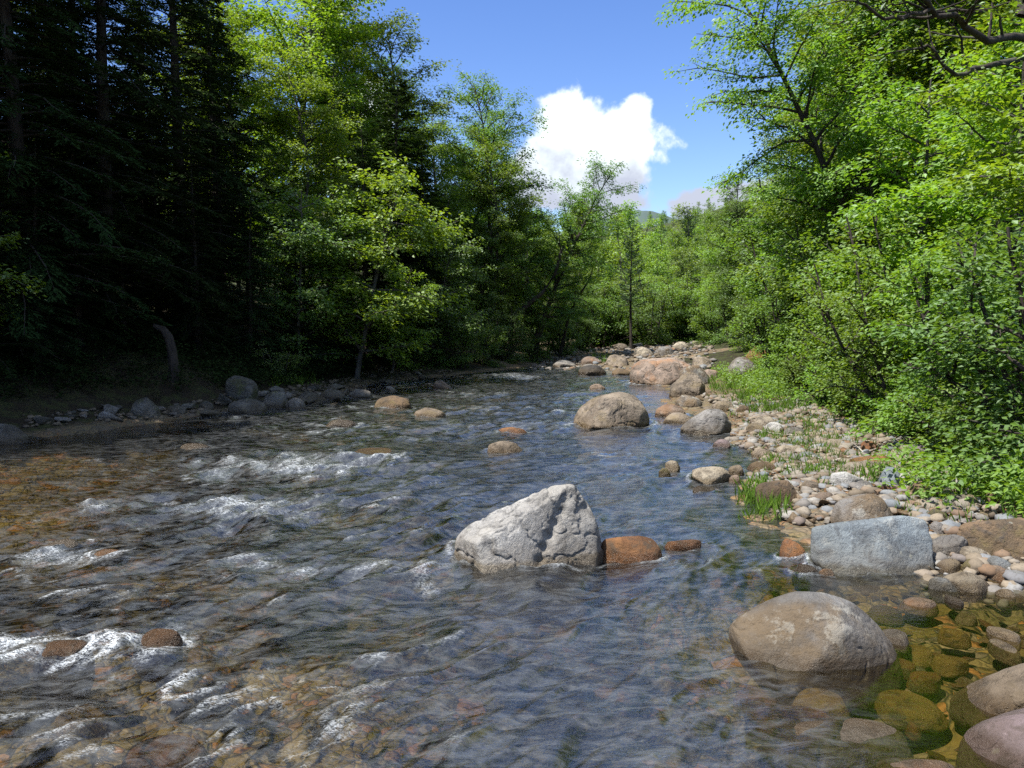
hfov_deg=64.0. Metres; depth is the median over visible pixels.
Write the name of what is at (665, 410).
boulder
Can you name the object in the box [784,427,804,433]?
stone
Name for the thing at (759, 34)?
leaning tree
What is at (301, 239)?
sapling
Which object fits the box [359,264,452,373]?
sapling
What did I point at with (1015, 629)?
sunken stone
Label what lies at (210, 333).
hemlock tree
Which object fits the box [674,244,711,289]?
broadleaf tree
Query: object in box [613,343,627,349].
boulder
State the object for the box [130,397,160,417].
boulder
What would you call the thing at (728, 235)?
sapling
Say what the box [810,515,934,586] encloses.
boulder
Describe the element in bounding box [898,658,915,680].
stone
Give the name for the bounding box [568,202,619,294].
broadleaf tree
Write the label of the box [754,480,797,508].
boulder
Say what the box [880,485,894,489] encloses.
cobble
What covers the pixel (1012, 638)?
stone
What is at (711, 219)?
broadleaf tree
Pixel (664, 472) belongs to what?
stone
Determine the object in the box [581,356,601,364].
boulder
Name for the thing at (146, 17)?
hemlock tree
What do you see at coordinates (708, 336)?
shrub
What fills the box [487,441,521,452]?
stone
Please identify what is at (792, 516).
cobble
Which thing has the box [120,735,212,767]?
stone
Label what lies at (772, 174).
broadleaf tree
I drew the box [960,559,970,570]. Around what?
stone
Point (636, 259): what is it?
broadleaf tree
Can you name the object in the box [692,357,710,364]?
boulder
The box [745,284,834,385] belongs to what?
shrub
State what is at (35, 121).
hemlock tree
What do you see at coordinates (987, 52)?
broadleaf tree
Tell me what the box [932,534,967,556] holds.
boulder
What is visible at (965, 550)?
stone
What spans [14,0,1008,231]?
sky
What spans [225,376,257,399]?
boulder
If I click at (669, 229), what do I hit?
broadleaf tree
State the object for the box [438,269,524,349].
shrub
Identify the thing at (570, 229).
leaning tree
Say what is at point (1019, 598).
cobble
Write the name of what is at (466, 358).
shrub
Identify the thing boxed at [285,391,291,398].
cobble
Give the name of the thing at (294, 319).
hemlock tree
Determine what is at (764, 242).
broadleaf tree
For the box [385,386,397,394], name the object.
cobble
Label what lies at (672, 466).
stone
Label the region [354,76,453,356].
spruce tree
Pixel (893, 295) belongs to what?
shrub
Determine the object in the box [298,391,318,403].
cobble
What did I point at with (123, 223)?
hemlock tree
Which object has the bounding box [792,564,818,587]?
stone
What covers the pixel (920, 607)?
stone
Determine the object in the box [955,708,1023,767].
boulder
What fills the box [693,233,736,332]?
broadleaf tree
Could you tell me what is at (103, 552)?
stone
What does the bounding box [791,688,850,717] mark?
stone
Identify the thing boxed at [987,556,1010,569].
stone
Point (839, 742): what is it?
stone
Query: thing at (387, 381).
cobble
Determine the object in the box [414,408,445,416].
boulder
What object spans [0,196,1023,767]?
ground
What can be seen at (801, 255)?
shrub
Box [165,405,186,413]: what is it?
stone
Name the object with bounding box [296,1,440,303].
broadleaf tree
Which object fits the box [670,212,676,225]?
broadleaf tree
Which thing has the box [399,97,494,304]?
broadleaf tree
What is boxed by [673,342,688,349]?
boulder
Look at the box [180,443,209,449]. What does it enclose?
stone
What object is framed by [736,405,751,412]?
stone
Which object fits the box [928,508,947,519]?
stone
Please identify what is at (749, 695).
stone
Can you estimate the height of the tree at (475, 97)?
11.951 m
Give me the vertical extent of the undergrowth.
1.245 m
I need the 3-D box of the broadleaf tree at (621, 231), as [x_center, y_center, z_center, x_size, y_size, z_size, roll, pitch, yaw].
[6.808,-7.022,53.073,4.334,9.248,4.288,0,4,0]
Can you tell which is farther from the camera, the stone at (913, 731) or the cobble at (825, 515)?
the cobble at (825, 515)
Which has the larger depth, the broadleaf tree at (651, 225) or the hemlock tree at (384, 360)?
the broadleaf tree at (651, 225)
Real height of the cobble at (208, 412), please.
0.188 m
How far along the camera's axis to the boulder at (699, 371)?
21.26 m
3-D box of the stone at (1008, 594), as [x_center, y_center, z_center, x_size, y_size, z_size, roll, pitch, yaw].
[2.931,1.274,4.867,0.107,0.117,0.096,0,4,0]
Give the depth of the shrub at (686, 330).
45.85 m
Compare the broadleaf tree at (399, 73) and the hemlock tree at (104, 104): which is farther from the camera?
the broadleaf tree at (399, 73)
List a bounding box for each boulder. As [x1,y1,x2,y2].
[0,423,30,445]
[33,640,94,700]
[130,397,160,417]
[133,628,182,682]
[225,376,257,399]
[228,399,266,418]
[263,391,287,407]
[285,398,305,409]
[374,396,411,413]
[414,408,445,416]
[454,484,603,573]
[553,360,575,366]
[573,392,648,429]
[578,365,605,375]
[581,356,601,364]
[601,536,661,563]
[606,354,628,365]
[612,368,629,374]
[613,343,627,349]
[629,357,690,384]
[633,347,652,356]
[655,346,672,355]
[655,404,685,416]
[663,412,690,423]
[669,372,704,397]
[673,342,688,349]
[675,395,701,407]
[679,365,709,383]
[680,409,731,435]
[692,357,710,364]
[704,369,718,378]
[727,357,758,378]
[729,591,902,707]
[746,349,766,363]
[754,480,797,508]
[779,539,805,575]
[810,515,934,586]
[830,494,892,522]
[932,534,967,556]
[943,572,989,603]
[949,663,1023,730]
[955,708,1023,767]
[957,518,1023,560]
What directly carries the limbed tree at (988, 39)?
on the ground at (356, 734)
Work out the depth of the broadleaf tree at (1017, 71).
14.12 m
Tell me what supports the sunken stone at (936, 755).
on the ground at (356, 734)
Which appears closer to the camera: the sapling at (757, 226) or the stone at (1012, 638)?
the stone at (1012, 638)
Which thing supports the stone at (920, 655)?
on the ground at (356, 734)
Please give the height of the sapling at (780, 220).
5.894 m
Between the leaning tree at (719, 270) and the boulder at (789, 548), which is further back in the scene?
the leaning tree at (719, 270)
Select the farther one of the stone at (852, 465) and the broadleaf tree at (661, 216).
the broadleaf tree at (661, 216)
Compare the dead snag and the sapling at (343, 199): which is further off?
the sapling at (343, 199)
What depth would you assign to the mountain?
2703.71 m
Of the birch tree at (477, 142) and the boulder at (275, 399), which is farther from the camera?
the birch tree at (477, 142)
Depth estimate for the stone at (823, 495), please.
7.16 m
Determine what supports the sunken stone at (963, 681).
on the ground at (356, 734)
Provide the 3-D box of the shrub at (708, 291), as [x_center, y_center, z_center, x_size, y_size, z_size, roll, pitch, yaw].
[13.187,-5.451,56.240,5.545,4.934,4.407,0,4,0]
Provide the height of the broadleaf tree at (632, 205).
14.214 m
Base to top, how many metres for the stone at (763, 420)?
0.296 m
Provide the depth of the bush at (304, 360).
20.44 m
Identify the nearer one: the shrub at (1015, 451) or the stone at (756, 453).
the shrub at (1015, 451)
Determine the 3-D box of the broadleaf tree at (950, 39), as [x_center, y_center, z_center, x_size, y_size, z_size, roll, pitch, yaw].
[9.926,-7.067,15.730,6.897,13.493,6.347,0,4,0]
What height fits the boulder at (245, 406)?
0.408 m
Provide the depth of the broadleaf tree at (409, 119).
40.38 m
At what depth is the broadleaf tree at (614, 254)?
77.24 m
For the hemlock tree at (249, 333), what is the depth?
19.64 m
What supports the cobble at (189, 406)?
on the ground at (356, 734)
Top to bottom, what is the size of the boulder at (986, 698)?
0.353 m
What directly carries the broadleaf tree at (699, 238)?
on the ground at (356, 734)
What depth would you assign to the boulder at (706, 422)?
12.08 m
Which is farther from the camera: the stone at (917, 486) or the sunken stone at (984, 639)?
the stone at (917, 486)
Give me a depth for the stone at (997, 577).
5.15 m
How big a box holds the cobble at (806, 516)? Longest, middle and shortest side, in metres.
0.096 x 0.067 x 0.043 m
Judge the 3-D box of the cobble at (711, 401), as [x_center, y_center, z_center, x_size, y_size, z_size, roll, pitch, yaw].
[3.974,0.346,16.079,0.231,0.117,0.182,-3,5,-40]
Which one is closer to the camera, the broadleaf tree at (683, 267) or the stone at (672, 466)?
the stone at (672, 466)
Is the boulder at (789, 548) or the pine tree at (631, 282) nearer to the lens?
the boulder at (789, 548)
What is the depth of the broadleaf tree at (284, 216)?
60.25 m
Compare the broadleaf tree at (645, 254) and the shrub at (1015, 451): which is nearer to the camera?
the shrub at (1015, 451)
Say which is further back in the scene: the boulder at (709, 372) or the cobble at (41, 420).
the boulder at (709, 372)
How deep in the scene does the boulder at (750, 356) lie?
24.81 m
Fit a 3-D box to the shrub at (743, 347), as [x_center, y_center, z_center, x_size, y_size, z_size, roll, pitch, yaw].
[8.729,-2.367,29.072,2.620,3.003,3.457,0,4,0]
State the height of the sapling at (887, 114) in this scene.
5.614 m
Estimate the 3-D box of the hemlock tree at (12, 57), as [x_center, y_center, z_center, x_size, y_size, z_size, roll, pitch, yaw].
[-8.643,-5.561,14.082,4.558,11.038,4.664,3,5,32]
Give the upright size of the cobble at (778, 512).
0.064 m
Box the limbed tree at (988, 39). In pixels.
[798,0,1023,305]
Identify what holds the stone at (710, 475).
on the ground at (356, 734)
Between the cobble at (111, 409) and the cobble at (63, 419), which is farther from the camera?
the cobble at (111, 409)
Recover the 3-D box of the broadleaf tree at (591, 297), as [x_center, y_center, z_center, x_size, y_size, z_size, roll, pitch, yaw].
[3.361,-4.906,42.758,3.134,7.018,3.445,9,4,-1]
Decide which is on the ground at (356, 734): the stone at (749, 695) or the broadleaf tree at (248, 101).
the broadleaf tree at (248, 101)
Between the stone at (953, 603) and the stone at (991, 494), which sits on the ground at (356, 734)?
the stone at (991, 494)
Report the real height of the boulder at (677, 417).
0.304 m
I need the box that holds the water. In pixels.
[0,361,940,767]
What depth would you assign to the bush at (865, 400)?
11.52 m
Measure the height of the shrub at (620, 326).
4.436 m
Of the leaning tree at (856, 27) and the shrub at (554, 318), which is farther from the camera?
the shrub at (554, 318)
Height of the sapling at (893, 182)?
6.736 m
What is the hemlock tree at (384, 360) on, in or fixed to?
on the ground at (356, 734)
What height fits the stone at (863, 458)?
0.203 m
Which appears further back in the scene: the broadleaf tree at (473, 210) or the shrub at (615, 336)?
the shrub at (615, 336)
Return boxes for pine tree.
[616,224,646,348]
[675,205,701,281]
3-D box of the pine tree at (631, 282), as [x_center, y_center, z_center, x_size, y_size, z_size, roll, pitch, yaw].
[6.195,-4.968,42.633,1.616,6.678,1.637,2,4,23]
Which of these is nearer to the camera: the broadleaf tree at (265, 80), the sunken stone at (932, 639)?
the sunken stone at (932, 639)
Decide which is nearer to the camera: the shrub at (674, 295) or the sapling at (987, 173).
the sapling at (987, 173)
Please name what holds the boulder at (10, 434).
on the ground at (356, 734)
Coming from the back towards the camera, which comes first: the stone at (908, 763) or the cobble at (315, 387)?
the cobble at (315, 387)
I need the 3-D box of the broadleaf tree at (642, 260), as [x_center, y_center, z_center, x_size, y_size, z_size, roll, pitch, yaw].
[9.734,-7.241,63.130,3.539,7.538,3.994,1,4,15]
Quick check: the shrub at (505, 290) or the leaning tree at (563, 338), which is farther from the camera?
the leaning tree at (563, 338)
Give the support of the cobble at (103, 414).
on the ground at (356, 734)
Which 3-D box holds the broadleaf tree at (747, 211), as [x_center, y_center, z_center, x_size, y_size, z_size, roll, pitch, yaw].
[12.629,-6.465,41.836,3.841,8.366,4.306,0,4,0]
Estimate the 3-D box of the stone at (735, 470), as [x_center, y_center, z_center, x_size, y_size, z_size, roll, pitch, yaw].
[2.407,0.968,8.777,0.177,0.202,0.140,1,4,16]
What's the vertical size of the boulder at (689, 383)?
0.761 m
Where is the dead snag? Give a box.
[152,323,178,382]
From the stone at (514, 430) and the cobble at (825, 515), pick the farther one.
the stone at (514, 430)
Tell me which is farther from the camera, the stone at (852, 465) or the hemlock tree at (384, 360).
the hemlock tree at (384, 360)
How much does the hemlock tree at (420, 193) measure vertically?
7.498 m
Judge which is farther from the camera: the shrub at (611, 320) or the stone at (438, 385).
the shrub at (611, 320)
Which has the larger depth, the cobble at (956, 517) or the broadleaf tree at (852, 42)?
the broadleaf tree at (852, 42)
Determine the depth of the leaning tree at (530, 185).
33.60 m
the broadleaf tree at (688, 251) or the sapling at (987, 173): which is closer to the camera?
the sapling at (987, 173)
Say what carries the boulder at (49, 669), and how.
in the water
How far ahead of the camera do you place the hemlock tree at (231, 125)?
23.62 m
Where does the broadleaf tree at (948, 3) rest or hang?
on the ground at (356, 734)
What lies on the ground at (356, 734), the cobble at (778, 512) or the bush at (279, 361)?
the bush at (279, 361)
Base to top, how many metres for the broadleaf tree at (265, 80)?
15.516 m
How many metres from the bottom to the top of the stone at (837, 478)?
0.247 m
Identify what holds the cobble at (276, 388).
on the ground at (356, 734)
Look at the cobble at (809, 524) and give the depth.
6.41 m
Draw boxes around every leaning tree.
[461,171,565,315]
[497,204,591,357]
[507,150,646,359]
[558,246,615,356]
[653,0,959,295]
[692,169,776,343]
[739,24,862,257]
[780,0,995,252]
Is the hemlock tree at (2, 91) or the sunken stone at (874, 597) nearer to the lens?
the sunken stone at (874, 597)
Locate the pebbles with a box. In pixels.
[22,341,1023,608]
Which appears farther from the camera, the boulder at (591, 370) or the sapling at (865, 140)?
the boulder at (591, 370)
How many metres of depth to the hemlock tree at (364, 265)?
24.41 m
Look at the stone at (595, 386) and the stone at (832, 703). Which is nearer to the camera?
the stone at (832, 703)
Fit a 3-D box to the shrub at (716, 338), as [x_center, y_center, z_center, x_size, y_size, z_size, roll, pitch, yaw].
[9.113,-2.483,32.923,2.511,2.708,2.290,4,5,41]
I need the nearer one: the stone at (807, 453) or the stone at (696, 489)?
the stone at (696, 489)
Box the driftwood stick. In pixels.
[831,442,875,460]
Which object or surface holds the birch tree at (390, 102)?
on the ground at (356, 734)
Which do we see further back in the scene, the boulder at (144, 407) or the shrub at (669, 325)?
the shrub at (669, 325)
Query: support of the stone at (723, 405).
on the ground at (356, 734)
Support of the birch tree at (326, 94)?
on the ground at (356, 734)
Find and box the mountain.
[558,210,676,236]
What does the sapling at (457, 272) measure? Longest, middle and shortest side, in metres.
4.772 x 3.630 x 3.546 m
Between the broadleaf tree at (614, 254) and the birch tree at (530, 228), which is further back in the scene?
the broadleaf tree at (614, 254)
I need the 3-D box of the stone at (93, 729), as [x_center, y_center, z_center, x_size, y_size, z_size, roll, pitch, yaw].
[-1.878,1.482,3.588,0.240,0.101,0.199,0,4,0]
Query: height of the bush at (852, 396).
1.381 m
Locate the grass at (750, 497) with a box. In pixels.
[267,350,1023,521]
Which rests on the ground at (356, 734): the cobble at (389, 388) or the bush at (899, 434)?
the bush at (899, 434)
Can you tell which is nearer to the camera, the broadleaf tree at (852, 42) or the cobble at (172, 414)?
the cobble at (172, 414)
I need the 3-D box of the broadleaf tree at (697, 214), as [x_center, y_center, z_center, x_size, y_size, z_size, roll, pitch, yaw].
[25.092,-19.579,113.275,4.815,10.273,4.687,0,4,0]
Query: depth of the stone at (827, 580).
5.24 m
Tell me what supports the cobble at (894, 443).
on the ground at (356, 734)
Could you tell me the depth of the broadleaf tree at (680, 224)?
82.12 m
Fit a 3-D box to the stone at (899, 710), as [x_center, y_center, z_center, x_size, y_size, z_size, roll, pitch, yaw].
[1.757,1.432,3.623,0.289,0.113,0.312,0,4,0]
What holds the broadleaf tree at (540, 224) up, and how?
on the ground at (356, 734)
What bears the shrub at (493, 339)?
on the ground at (356, 734)
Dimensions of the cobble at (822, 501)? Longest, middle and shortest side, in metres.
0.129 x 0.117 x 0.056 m
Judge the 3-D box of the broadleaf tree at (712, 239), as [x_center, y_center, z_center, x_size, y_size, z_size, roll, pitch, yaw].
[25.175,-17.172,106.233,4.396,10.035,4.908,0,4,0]
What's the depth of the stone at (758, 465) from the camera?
9.01 m
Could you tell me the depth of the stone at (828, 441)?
10.19 m
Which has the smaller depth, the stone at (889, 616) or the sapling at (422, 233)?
the stone at (889, 616)
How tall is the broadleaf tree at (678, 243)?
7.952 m
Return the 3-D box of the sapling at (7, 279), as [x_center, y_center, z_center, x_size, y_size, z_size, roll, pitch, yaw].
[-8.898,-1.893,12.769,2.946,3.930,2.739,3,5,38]
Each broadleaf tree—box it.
[133,0,314,287]
[142,1,317,299]
[188,0,385,300]
[230,160,281,290]
[234,135,287,288]
[236,30,369,325]
[253,0,410,289]
[265,144,302,285]
[267,39,406,308]
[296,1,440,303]
[307,105,389,286]
[342,7,468,285]
[350,76,434,263]
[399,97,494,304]
[399,110,469,313]
[407,163,486,336]
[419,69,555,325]
[443,141,524,338]
[445,123,515,293]
[445,123,549,357]
[453,170,532,350]
[495,189,560,354]
[509,209,555,323]
[521,200,601,358]
[531,232,574,340]
[532,207,561,306]
[549,227,612,342]
[562,219,587,285]
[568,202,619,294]
[570,241,611,330]
[580,241,611,301]
[599,210,645,329]
[600,240,634,325]
[602,237,627,281]
[610,199,651,279]
[614,244,649,292]
[618,240,655,293]
[619,217,664,279]
[621,224,645,276]
[632,238,661,294]
[639,248,678,327]
[640,239,670,291]
[640,244,673,282]
[644,229,678,288]
[650,212,669,247]
[660,228,698,289]
[665,225,674,248]
[667,246,704,297]
[669,202,712,280]
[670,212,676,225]
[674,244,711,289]
[680,235,711,292]
[683,207,706,258]
[691,221,706,281]
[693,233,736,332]
[694,209,722,285]
[695,213,723,283]
[705,222,732,268]
[723,177,777,334]
[739,0,898,327]
[747,130,812,313]
[768,0,947,305]
[773,0,1010,255]
[838,0,1021,229]
[851,0,1023,221]
[950,42,1021,186]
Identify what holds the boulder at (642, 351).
on the ground at (356, 734)
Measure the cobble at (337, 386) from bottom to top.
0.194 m
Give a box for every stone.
[44,539,78,547]
[54,705,111,741]
[94,549,116,555]
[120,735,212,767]
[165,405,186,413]
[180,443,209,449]
[198,401,213,409]
[320,390,344,400]
[325,419,356,426]
[348,389,371,398]
[355,448,391,453]
[432,381,453,393]
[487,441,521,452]
[499,427,526,432]
[589,384,604,389]
[658,468,670,476]
[665,460,679,471]
[665,539,700,550]
[692,466,730,484]
[693,486,714,492]
[712,400,733,411]
[712,439,730,447]
[728,465,743,475]
[729,475,741,483]
[733,687,779,716]
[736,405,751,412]
[744,706,833,741]
[746,423,764,431]
[747,460,775,471]
[751,448,773,457]
[754,416,775,425]
[764,717,913,767]
[765,422,781,431]
[775,445,800,452]
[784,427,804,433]
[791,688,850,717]
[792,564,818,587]
[799,452,815,456]
[800,480,819,489]
[813,492,832,503]
[819,569,834,587]
[823,439,841,446]
[829,471,863,488]
[840,461,888,471]
[843,686,870,709]
[849,455,890,461]
[852,585,879,592]
[854,480,873,489]
[860,441,879,450]
[868,605,903,626]
[871,595,879,600]
[874,690,948,732]
[875,758,954,767]
[878,467,900,487]
[882,629,908,653]
[897,597,938,617]
[898,472,911,485]
[898,644,932,668]
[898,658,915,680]
[900,592,913,596]
[905,721,920,741]
[906,671,940,694]
[907,483,927,493]
[909,445,932,454]
[909,588,917,592]
[915,638,924,641]
[916,666,925,670]
[927,750,945,761]
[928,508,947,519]
[928,577,959,602]
[928,637,937,641]
[929,521,944,533]
[930,655,968,678]
[936,558,960,573]
[937,628,971,649]
[944,595,963,610]
[950,683,962,687]
[952,494,979,505]
[955,610,977,626]
[955,676,972,686]
[960,546,991,555]
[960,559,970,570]
[962,657,974,661]
[977,637,988,642]
[978,619,994,627]
[985,493,1013,504]
[986,626,1020,650]
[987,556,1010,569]
[987,638,1021,666]
[989,565,1005,583]
[994,589,1014,608]
[1008,627,1019,631]
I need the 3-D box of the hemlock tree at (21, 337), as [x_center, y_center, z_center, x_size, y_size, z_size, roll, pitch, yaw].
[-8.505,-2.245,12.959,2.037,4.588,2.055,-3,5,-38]
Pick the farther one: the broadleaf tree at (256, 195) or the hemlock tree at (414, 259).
the broadleaf tree at (256, 195)
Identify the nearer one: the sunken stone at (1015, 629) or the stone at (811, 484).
the sunken stone at (1015, 629)
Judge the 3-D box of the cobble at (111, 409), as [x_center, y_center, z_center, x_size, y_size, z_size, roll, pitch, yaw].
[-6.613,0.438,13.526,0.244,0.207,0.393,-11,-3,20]
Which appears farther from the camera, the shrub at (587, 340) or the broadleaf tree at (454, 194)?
the shrub at (587, 340)
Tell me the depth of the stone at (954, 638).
4.28 m
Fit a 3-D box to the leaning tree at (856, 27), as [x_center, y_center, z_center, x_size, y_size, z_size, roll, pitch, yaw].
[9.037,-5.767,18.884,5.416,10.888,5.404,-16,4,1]
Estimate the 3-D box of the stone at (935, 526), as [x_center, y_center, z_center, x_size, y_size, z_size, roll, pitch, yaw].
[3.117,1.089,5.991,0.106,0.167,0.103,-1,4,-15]
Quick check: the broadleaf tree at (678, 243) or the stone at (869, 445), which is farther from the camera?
the broadleaf tree at (678, 243)
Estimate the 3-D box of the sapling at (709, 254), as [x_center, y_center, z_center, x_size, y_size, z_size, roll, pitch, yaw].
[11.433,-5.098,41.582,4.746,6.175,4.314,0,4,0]
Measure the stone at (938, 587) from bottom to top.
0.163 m
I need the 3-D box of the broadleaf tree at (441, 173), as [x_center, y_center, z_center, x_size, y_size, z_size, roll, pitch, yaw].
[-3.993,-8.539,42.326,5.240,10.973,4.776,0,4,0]
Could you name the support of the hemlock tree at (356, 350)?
on the ground at (356, 734)
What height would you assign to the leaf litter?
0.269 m
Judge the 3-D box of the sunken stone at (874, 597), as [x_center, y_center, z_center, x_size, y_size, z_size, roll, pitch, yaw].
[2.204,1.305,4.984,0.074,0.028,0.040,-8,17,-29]
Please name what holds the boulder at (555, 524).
on the ground at (356, 734)
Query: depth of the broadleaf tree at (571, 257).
66.85 m
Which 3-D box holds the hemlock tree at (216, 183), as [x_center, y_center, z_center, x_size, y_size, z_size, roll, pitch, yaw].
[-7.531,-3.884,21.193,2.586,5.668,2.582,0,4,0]
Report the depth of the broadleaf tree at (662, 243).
77.57 m
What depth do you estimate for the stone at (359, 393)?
18.19 m
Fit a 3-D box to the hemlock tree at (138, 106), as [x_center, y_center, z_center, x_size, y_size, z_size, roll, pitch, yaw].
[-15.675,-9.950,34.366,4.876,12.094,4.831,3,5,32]
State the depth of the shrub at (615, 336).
48.79 m
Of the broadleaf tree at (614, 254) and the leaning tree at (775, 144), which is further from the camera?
the broadleaf tree at (614, 254)
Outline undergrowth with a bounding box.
[709,345,1023,517]
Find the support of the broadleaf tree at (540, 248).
on the ground at (356, 734)
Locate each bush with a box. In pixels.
[245,341,306,383]
[272,345,315,379]
[391,344,433,370]
[744,334,811,380]
[774,341,817,394]
[791,357,869,406]
[811,357,893,417]
[843,362,926,423]
[858,369,958,439]
[884,372,1004,453]
[915,382,1023,480]
[916,371,1009,459]
[942,358,1023,452]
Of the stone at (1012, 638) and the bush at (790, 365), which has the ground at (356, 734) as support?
the bush at (790, 365)
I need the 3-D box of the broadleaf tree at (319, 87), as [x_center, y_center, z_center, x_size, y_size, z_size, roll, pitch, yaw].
[-6.369,-6.263,25.575,4.407,9.187,3.992,0,4,0]
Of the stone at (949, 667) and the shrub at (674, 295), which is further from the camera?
the shrub at (674, 295)
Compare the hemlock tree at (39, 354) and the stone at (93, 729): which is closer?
the stone at (93, 729)
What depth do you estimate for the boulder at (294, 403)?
15.61 m
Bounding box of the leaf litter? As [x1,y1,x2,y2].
[711,391,1018,534]
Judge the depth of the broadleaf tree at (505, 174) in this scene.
32.11 m
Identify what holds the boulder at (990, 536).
on the ground at (356, 734)
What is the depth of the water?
5.60 m
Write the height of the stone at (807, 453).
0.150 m
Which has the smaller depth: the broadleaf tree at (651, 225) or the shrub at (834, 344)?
the shrub at (834, 344)
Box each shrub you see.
[432,306,494,368]
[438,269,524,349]
[463,314,510,366]
[474,298,524,353]
[482,301,533,363]
[508,315,553,362]
[519,294,576,354]
[535,303,585,356]
[562,295,619,348]
[563,282,638,346]
[569,280,645,347]
[570,308,603,351]
[579,295,624,344]
[580,276,645,342]
[595,271,683,343]
[607,270,706,344]
[615,289,680,346]
[627,279,700,342]
[644,280,682,337]
[652,275,716,341]
[665,272,731,330]
[672,301,711,342]
[685,299,716,336]
[686,282,736,344]
[703,291,752,347]
[720,277,771,351]
[721,229,822,357]
[723,238,804,342]
[724,288,807,374]
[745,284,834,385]
[758,217,888,369]
[772,253,989,431]
[782,277,870,390]
[789,272,920,415]
[794,200,1012,398]
[808,214,957,386]
[844,247,1023,444]
[853,198,1023,412]
[868,230,1023,454]
[911,215,1023,486]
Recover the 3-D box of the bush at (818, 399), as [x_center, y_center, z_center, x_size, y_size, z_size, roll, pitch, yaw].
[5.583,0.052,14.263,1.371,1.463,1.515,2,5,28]
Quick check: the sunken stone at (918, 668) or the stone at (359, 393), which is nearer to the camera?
the sunken stone at (918, 668)
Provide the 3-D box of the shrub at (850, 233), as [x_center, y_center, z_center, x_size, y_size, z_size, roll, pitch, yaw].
[6.416,-1.089,12.591,3.492,3.477,3.718,0,4,0]
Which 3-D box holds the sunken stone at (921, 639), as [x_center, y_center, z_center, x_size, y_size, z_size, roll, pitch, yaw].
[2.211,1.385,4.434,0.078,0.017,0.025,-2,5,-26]
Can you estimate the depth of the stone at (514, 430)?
12.15 m
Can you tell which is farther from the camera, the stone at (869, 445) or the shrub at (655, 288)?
the shrub at (655, 288)
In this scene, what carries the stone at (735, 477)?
on the ground at (356, 734)
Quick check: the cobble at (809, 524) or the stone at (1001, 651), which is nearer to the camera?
the stone at (1001, 651)
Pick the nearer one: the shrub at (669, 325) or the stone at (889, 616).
the stone at (889, 616)
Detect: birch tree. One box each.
[283,0,379,298]
[365,56,435,227]
[444,104,520,319]
[485,157,552,331]
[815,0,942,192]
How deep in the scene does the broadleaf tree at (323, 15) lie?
27.42 m
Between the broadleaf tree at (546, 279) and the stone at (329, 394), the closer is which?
the stone at (329, 394)
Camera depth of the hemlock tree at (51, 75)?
23.18 m
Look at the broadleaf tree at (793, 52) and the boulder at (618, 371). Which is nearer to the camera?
the broadleaf tree at (793, 52)
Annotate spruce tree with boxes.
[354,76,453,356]
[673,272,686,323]
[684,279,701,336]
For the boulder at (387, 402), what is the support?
in the water
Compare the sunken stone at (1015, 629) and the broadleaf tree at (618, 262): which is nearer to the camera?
the sunken stone at (1015, 629)
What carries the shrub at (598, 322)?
on the ground at (356, 734)
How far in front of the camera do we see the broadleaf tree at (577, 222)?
37.50 m
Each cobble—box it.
[33,416,53,424]
[54,417,71,421]
[97,411,122,421]
[103,404,119,414]
[166,412,177,415]
[181,403,195,409]
[200,409,221,415]
[217,393,232,404]
[258,391,268,396]
[269,386,284,391]
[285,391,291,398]
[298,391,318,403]
[307,385,320,390]
[327,383,344,389]
[379,380,394,384]
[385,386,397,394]
[633,343,642,347]
[709,399,720,403]
[776,510,787,520]
[787,512,796,522]
[801,514,810,518]
[805,521,815,526]
[815,513,829,516]
[819,499,830,503]
[823,519,829,524]
[876,437,892,442]
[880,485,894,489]
[893,441,903,447]
[897,511,908,515]
[947,515,961,520]
[1015,593,1023,602]
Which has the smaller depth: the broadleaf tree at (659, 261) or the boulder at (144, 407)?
the boulder at (144, 407)
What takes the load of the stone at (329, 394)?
on the ground at (356, 734)
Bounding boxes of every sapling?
[0,151,46,333]
[230,186,372,365]
[255,180,404,365]
[275,147,473,378]
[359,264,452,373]
[388,228,496,361]
[692,226,756,337]
[704,202,794,330]
[718,173,839,341]
[736,148,880,342]
[756,118,956,328]
[809,74,1018,328]
[829,41,1009,277]
[848,41,1022,365]
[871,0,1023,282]
[882,43,1023,406]
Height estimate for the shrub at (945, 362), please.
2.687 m
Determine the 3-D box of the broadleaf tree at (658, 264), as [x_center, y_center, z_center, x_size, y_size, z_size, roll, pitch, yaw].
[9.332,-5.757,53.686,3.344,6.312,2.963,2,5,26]
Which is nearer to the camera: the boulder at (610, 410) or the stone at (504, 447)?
the stone at (504, 447)
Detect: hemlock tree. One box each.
[0,0,172,365]
[0,0,239,335]
[0,1,86,267]
[0,50,57,300]
[0,144,95,373]
[0,166,56,377]
[1,0,135,282]
[1,0,172,305]
[40,118,143,348]
[53,75,162,307]
[61,0,280,333]
[93,0,204,287]
[110,2,172,280]
[116,107,217,325]
[148,162,240,359]
[149,19,241,279]
[157,0,289,313]
[162,2,278,286]
[174,123,277,334]
[217,201,289,362]
[263,208,339,368]
[311,213,377,370]
[329,129,416,362]
[358,212,418,364]
[396,227,445,358]
[399,141,471,333]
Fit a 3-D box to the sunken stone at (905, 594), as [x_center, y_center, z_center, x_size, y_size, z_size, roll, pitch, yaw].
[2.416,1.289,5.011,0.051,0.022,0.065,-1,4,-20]
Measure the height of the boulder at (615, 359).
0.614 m
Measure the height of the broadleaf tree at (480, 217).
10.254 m
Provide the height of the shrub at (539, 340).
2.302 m
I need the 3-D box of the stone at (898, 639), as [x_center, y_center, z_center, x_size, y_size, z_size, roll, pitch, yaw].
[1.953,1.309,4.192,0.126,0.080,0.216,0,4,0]
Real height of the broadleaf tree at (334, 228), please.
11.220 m
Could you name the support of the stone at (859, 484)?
on the ground at (356, 734)

